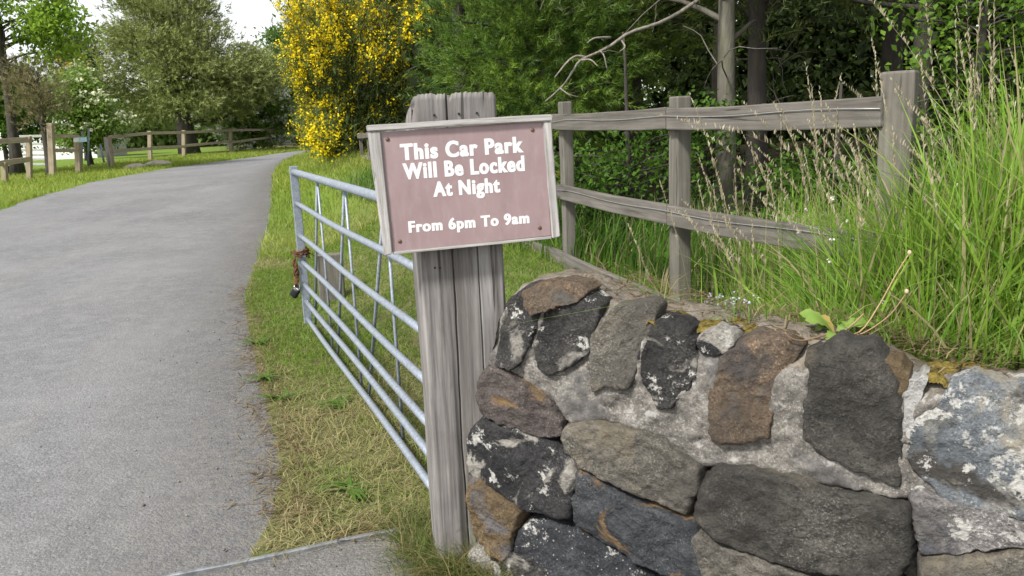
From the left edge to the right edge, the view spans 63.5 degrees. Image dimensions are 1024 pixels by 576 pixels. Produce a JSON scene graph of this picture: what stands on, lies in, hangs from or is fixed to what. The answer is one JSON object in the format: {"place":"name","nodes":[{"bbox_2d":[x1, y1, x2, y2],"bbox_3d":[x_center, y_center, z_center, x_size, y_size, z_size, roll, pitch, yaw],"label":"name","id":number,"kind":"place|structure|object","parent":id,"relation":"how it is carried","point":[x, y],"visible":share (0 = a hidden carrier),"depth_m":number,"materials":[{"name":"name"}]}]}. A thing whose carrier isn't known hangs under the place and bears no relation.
{"place":"outdoors","nodes":[
{"label":"outdoors","id":0,"kind":"place"},
{"bbox_2d":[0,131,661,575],"bbox_3d":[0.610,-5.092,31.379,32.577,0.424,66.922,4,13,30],"label":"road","id":1,"kind":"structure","parent":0,"point":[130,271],"depth_m":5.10,"materials":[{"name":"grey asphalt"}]},
{"bbox_2d":[7,284,390,571],"bbox_3d":[-2.888,0.636,4.697,3.764,0.047,8.012,-9,13,-27],"label":"loose grit","id":2,"kind":"object","parent":1,"relation":"on","point":[223,549],"visible":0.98,"depth_m":3.85,"materials":[{"name":"grey gravel"}]},
{"bbox_2d":[158,526,409,575],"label":"metal strip","id":3,"kind":"object","parent":1,"relation":"on","point":[216,567],"visible":0.85,"depth_m":2.85,"materials":[{"name":"grey metal"}]},
{"bbox_2d":[0,0,977,103],"label":"sky","id":4,"kind":"structure","parent":0,"point":[248,13],"materials":[{"name":"white"}]},
{"bbox_2d":[0,103,1023,575],"bbox_3d":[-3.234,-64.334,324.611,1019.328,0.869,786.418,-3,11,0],"label":"ground","id":5,"kind":"structure","parent":0,"point":[272,411],"depth_m":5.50,"materials":[{"name":"green plant"}]},
{"bbox_2d":[0,136,32,182],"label":"fence","id":6,"kind":"object","parent":5,"relation":"on","point":[27,159],"visible":0.77,"depth_m":23.17,"materials":[{"name":"brown wood"}]},
{"bbox_2d":[8,135,44,165],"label":"field gate","id":7,"kind":"structure","parent":5,"relation":"on","point":[20,136],"depth_m":27.12,"materials":[{"name":"white paint"}]},
{"bbox_2d":[0,65,74,173],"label":"leafy bush","id":8,"kind":"object","parent":5,"relation":"on","point":[33,129],"visible":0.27,"depth_m":27.58,"materials":[{"name":"green plant"}]},
{"bbox_2d":[0,45,91,174],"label":"leafy tree","id":9,"kind":"object","parent":5,"relation":"on","point":[35,83],"visible":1,"depth_m":25.51,"materials":[{"name":"green plant"}]},
{"bbox_2d":[0,0,105,175],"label":"leafy tree","id":10,"kind":"object","parent":5,"relation":"on","point":[38,18],"visible":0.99,"depth_m":25.71,"materials":[{"name":"green plant"}]},
{"bbox_2d":[0,90,126,160],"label":"white building","id":11,"kind":"structure","parent":5,"relation":"on","point":[71,156],"depth_m":49.19,"materials":[{"name":"paint"}]},
{"bbox_2d":[46,123,82,175],"bbox_3d":[-14.285,-4.364,26.433,0.360,1.779,1.587,-2,11,2],"label":"fence","id":12,"kind":"object","parent":5,"relation":"on","point":[53,150],"visible":0.82,"depth_m":25.80,"materials":[{"name":"brown wood"}]},
{"bbox_2d":[73,137,86,141],"bbox_3d":[-13.947,-4.791,26.749,0.420,0.152,0.037,-3,11,0],"label":"waymark sign","id":13,"kind":"object","parent":12,"relation":"attached to","point":[79,139],"visible":1,"depth_m":26.74,"materials":[{"name":"metal"}]},
{"bbox_2d":[43,30,120,99],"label":"tree","id":14,"kind":"object","parent":5,"relation":"on","point":[92,57],"visible":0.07,"depth_m":64.67,"materials":[{"name":"green plant"}]},
{"bbox_2d":[44,55,122,160],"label":"tree","id":15,"kind":"object","parent":5,"relation":"on","point":[97,76],"visible":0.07,"depth_m":42.35,"materials":[{"name":"green plant"}]},
{"bbox_2d":[38,50,144,164],"bbox_3d":[-16.563,-6.929,32.153,4.122,4.638,3.691,-3,11,0],"label":"hawthorn","id":16,"kind":"object","parent":5,"relation":"on","point":[97,119],"visible":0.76,"depth_m":31.63,"materials":[{"name":"green plant"}]},
{"bbox_2d":[81,128,110,166],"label":"kissing gate","id":17,"kind":"structure","parent":5,"relation":"on","point":[88,139],"depth_m":29.45,"materials":[{"name":"metal"}]},
{"bbox_2d":[121,163,149,168],"bbox_3d":[-12.993,-4.110,28.575,0.852,0.371,0.882,4,13,29],"label":"boulder","id":18,"kind":"object","parent":5,"relation":"on","point":[132,166],"visible":0.37,"depth_m":28.30,"materials":[{"name":"grey stone"}]},
{"bbox_2d":[145,159,170,165],"bbox_3d":[-13.065,-4.538,30.592,0.942,0.433,1.055,-8,13,-25],"label":"boulder","id":19,"kind":"object","parent":5,"relation":"on","point":[157,161],"visible":0.36,"depth_m":30.38,"materials":[{"name":"grey stone"}]},
{"bbox_2d":[72,0,294,154],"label":"tree","id":20,"kind":"object","parent":5,"relation":"on","point":[194,54],"visible":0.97,"depth_m":42.81,"materials":[{"name":"green plant"}]},
{"bbox_2d":[103,126,310,165],"bbox_3d":[-14.550,-8.141,45.573,2.850,1.795,29.976,-1,12,7],"label":"fence","id":21,"kind":"object","parent":5,"relation":"on","point":[150,147],"visible":0.62,"depth_m":39.83,"materials":[{"name":"brown wood"}]},
{"bbox_2d":[190,71,299,150],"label":"hawthorn","id":22,"kind":"object","parent":5,"relation":"on","point":[272,116],"visible":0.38,"depth_m":50.11,"materials":[{"name":"green plant"}]},
{"bbox_2d":[243,21,299,145],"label":"background tree","id":23,"kind":"object","parent":5,"relation":"on","point":[272,30],"visible":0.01,"depth_m":56.19,"materials":[{"name":"green plant"}]},
{"bbox_2d":[267,0,308,123],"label":"background tree","id":24,"kind":"object","parent":5,"relation":"on","point":[291,93],"visible":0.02,"depth_m":50.62,"materials":[{"name":"green plant"}]},
{"bbox_2d":[0,146,594,259],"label":"meadow grass","id":25,"kind":"structure","parent":5,"relation":"on","point":[299,159],"depth_m":19.12,"materials":[{"name":"green plant"}]},
{"bbox_2d":[231,336,370,500],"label":"verge weeds","id":26,"kind":"object","parent":5,"relation":"on","point":[342,484],"visible":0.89,"depth_m":4.40,"materials":[{"name":"green plant"}]},
{"bbox_2d":[194,536,436,575],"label":"driveway apron","id":27,"kind":"object","parent":5,"relation":"on","point":[312,563],"visible":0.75,"depth_m":2.80,"materials":[{"name":"concrete"}]},
{"bbox_2d":[217,276,432,554],"bbox_3d":[-1.470,0.481,5.183,1.068,0.090,6.430,-8,12,-24],"label":"dry straw","id":28,"kind":"object","parent":5,"relation":"on","point":[270,472],"visible":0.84,"depth_m":3.89,"materials":[{"name":"beige plant"}]},
{"bbox_2d":[309,252,345,302],"bbox_3d":[-1.529,-0.067,6.539,0.230,0.644,1.061,-3,11,0],"label":"stump post","id":29,"kind":"object","parent":5,"relation":"on","point":[333,273],"visible":0.38,"depth_m":6.94,"materials":[{"name":"wood"}]},
{"bbox_2d":[264,0,445,162],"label":"broom bush","id":30,"kind":"object","parent":5,"relation":"on","point":[336,70],"visible":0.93,"depth_m":19.11,"materials":[{"name":"yellow plant"}]},
{"bbox_2d":[339,0,492,91],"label":"tall pine","id":31,"kind":"object","parent":5,"relation":"on","point":[461,12],"visible":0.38,"depth_m":11.81,"materials":[{"name":"green plant"}]},
{"bbox_2d":[336,490,524,575],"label":"grass tufts","id":32,"kind":"object","parent":5,"relation":"on","point":[459,567],"visible":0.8,"depth_m":2.72,"materials":[{"name":"green plant"}]},
{"bbox_2d":[404,91,505,564],"bbox_3d":[-0.161,0.175,2.679,0.271,1.571,0.194,-5,12,-11],"label":"sign post","id":33,"kind":"object","parent":5,"relation":"on","point":[460,299],"visible":0.45,"depth_m":2.58,"materials":[{"name":"grey wood"}]},
{"bbox_2d":[289,166,428,489],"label":"farm gate","id":34,"kind":"structure","parent":33,"relation":"attached to","point":[307,291],"depth_m":4.18,"materials":[{"name":"metal"}]},
{"bbox_2d":[292,246,309,287],"bbox_3d":[-1.516,-0.150,5.973,0.132,0.292,0.108,-3,11,0],"label":"chain","id":35,"kind":"object","parent":34,"relation":"hanging from","point":[305,250],"visible":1,"depth_m":5.94,"materials":[{"name":"metal"}]},
{"bbox_2d":[290,284,300,298],"bbox_3d":[-1.569,0.023,6.001,0.097,0.109,0.040,3,13,27],"label":"padlock","id":36,"kind":"object","parent":35,"relation":"hanging from","point":[294,293],"visible":1,"depth_m":5.99,"materials":[{"name":"silver metal"}]},
{"bbox_2d":[366,114,559,255],"bbox_3d":[-0.134,-0.305,2.440,0.558,0.384,0.031,-5,12,-12],"label":"car park sign","id":37,"kind":"object","parent":33,"relation":"attached to","point":[486,181],"visible":1,"depth_m":2.44,"materials":[{"name":"pink metal"}]},
{"bbox_2d":[394,0,678,159],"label":"young pine","id":38,"kind":"object","parent":5,"relation":"on","point":[536,81],"visible":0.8,"depth_m":7.55,"materials":[{"name":"green plant"}]},
{"bbox_2d":[452,0,658,130],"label":"broadleaf shrub","id":39,"kind":"object","parent":5,"relation":"on","point":[574,100],"visible":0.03,"depth_m":9.05,"materials":[{"name":"green plant"}]},
{"bbox_2d":[117,0,1009,147],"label":"distant woods","id":40,"kind":"object","parent":5,"relation":"on","point":[157,140],"visible":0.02,"depth_m":72.59,"materials":[{"name":"green plant"}]},
{"bbox_2d":[483,0,663,185],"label":"tall pine","id":41,"kind":"object","parent":5,"relation":"on","point":[578,162],"visible":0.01,"depth_m":10.26,"materials":[{"name":"green plant"}]},
{"bbox_2d":[512,0,747,197],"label":"young pine","id":42,"kind":"object","parent":5,"relation":"on","point":[658,39],"visible":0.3,"depth_m":8.15,"materials":[{"name":"green plant"}]},
{"bbox_2d":[507,32,757,243],"bbox_3d":[0.772,-1.008,6.318,2.108,1.780,1.409,2,12,22],"label":"elder bush","id":43,"kind":"object","parent":5,"relation":"on","point":[632,169],"visible":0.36,"depth_m":6.16,"materials":[{"name":"green plant"}]},
{"bbox_2d":[357,70,917,301],"bbox_3d":[-1.143,-1.595,10.674,0.293,1.208,16.942,-6,12,-15],"label":"rail fence","id":44,"kind":"object","parent":5,"relation":"on","point":[864,112],"visible":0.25,"depth_m":3.61,"materials":[{"name":"wood"}]},
{"bbox_2d":[327,29,1023,427],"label":"tall grass","id":45,"kind":"structure","parent":5,"relation":"on","point":[969,307],"depth_m":2.36,"materials":[{"name":"green plant"}]},
{"bbox_2d":[532,0,819,214],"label":"tall pine","id":46,"kind":"object","parent":5,"relation":"on","point":[725,18],"visible":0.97,"depth_m":6.39,"materials":[{"name":"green plant"}]},
{"bbox_2d":[343,0,1023,170],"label":"wood thicket","id":47,"kind":"object","parent":5,"relation":"on","point":[833,57],"visible":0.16,"depth_m":16.47,"materials":[{"name":"green plant"}]},
{"bbox_2d":[677,291,758,310],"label":"wildflowers","id":48,"kind":"object","parent":5,"relation":"on","point":[749,302],"visible":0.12,"depth_m":2.52,"materials":[{"name":"white plant"}]},
{"bbox_2d":[633,0,836,183],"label":"tall pine","id":49,"kind":"object","parent":5,"relation":"on","point":[713,88],"visible":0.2,"depth_m":9.90,"materials":[{"name":"brown plant"}]},
{"bbox_2d":[465,268,1023,575],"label":"stone wall","id":50,"kind":"structure","parent":5,"relation":"on","point":[611,440],"depth_m":2.17,"materials":[{"name":"grey stone"}]},
{"bbox_2d":[571,262,1023,374],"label":"dead litter","id":51,"kind":"object","parent":50,"relation":"on","point":[835,318],"visible":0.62,"depth_m":2.29,"materials":[{"name":"brown plant"}]},
{"bbox_2d":[645,310,987,387],"bbox_3d":[0.777,0.135,2.158,0.818,0.116,0.252,4,13,29],"label":"moss","id":52,"kind":"object","parent":50,"relation":"on","point":[933,374],"visible":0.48,"depth_m":2.00,"materials":[{"name":"green plant"}]},
{"bbox_2d":[785,250,911,340],"bbox_3d":[0.845,0.034,2.116,0.381,0.238,0.106,-5,12,-11],"label":"dandelion","id":53,"kind":"object","parent":50,"relation":"on","point":[811,316],"visible":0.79,"depth_m":2.14,"materials":[{"name":"green plant"}]},
{"bbox_2d":[618,0,886,216],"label":"tall pine","id":54,"kind":"object","parent":5,"relation":"on","point":[756,85],"visible":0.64,"depth_m":7.18,"materials":[{"name":"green plant"}]},
{"bbox_2d":[718,83,1008,258],"bbox_3d":[2.172,-0.595,4.841,1.864,1.207,1.320,5,14,33],"label":"elder bush","id":55,"kind":"object","parent":5,"relation":"on","point":[796,173],"visible":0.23,"depth_m":4.94,"materials":[{"name":"green plant"}]},
{"bbox_2d":[710,0,1022,178],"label":"tall pine","id":56,"kind":"object","parent":5,"relation":"on","point":[916,42],"visible":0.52,"depth_m":6.63,"materials":[{"name":"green plant"}]},
{"bbox_2d":[849,0,1023,167],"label":"sycamore sapling","id":57,"kind":"object","parent":5,"relation":"on","point":[983,42],"visible":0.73,"depth_m":5.14,"materials":[{"name":"green plant"}]},
{"bbox_2d":[851,0,1023,128],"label":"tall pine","id":58,"kind":"object","parent":5,"relation":"on","point":[914,2],"visible":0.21,"depth_m":7.15,"materials":[{"name":"green plant"}]},
{"bbox_2d":[873,0,1010,173],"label":"tall pine","id":59,"kind":"object","parent":5,"relation":"on","point":[891,56],"visible":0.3,"depth_m":9.21,"materials":[{"name":"brown plant"}]},
{"bbox_2d":[625,0,1023,360],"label":"seeding grass","id":60,"kind":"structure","parent":0,"point":[859,162],"depth_m":2.64,"materials":[{"name":"green plant"}]},
{"bbox_2d":[790,183,957,328],"bbox_3d":[1.114,0.214,2.377,0.639,0.992,0.394,-3,11,0],"label":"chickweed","id":61,"kind":"object","parent":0,"point":[831,197],"visible":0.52,"depth_m":2.25,"materials":[{"name":"green plant"}]}
]}

